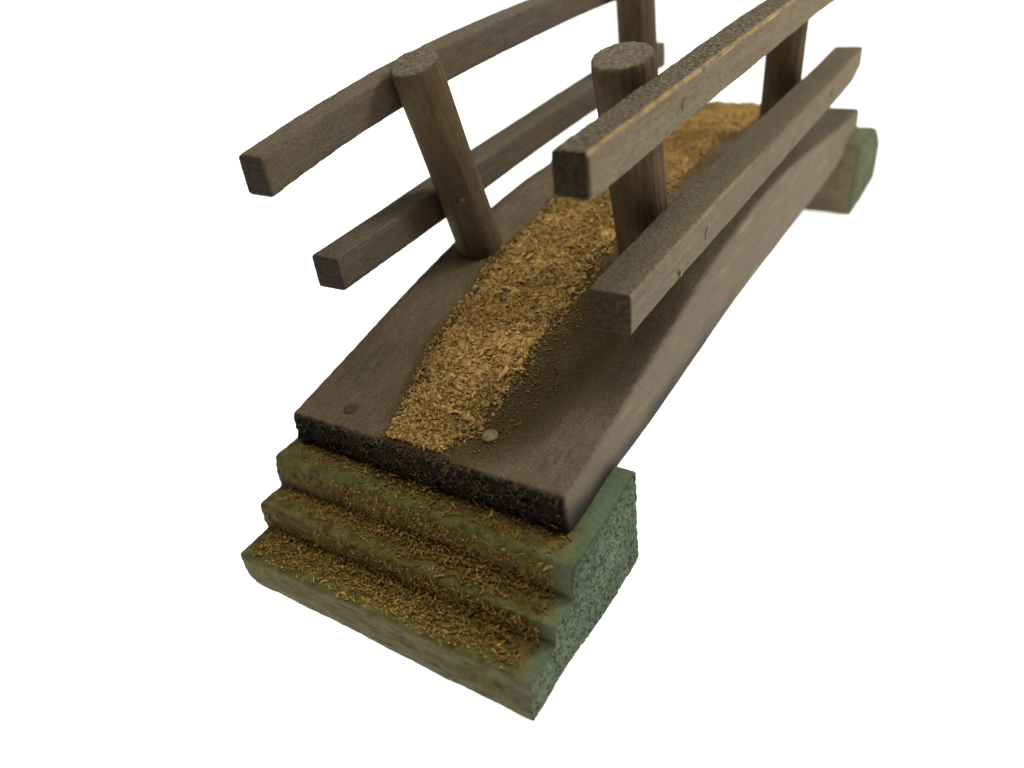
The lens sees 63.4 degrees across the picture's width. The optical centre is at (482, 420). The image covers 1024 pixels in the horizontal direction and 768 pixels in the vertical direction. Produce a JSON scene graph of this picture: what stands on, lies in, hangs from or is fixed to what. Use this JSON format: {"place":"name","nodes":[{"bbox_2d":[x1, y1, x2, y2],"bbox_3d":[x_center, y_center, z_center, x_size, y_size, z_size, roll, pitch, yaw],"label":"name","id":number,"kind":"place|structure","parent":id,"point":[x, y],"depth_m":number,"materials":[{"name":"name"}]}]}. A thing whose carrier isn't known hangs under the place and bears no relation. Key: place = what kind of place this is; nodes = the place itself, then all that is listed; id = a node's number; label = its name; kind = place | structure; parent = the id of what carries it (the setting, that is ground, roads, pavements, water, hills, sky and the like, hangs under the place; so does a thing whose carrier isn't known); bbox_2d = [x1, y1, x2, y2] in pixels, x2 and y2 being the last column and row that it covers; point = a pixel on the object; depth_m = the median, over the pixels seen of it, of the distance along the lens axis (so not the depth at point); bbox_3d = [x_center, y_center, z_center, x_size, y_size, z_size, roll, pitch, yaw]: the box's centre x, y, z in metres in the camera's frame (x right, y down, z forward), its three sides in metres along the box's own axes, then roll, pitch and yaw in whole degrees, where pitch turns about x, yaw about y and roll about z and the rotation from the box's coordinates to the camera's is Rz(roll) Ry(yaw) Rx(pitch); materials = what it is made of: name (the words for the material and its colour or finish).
{"place":"outdoors","nodes":[
{"label":"outdoors","id":0,"kind":"place"},
{"bbox_2d":[0,0,1023,767],"bbox_3d":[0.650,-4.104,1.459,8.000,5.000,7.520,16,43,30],"label":"ground","id":1,"kind":"structure","parent":0,"point":[824,458],"depth_m":0.33,"materials":[{"name":"white"}]},
{"bbox_2d":[239,0,878,720],"bbox_3d":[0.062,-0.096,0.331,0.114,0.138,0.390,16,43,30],"label":"toy bridge","id":2,"kind":"structure","parent":0,"point":[453,498],"depth_m":0.26,"materials":[{"name":"brown wood"}]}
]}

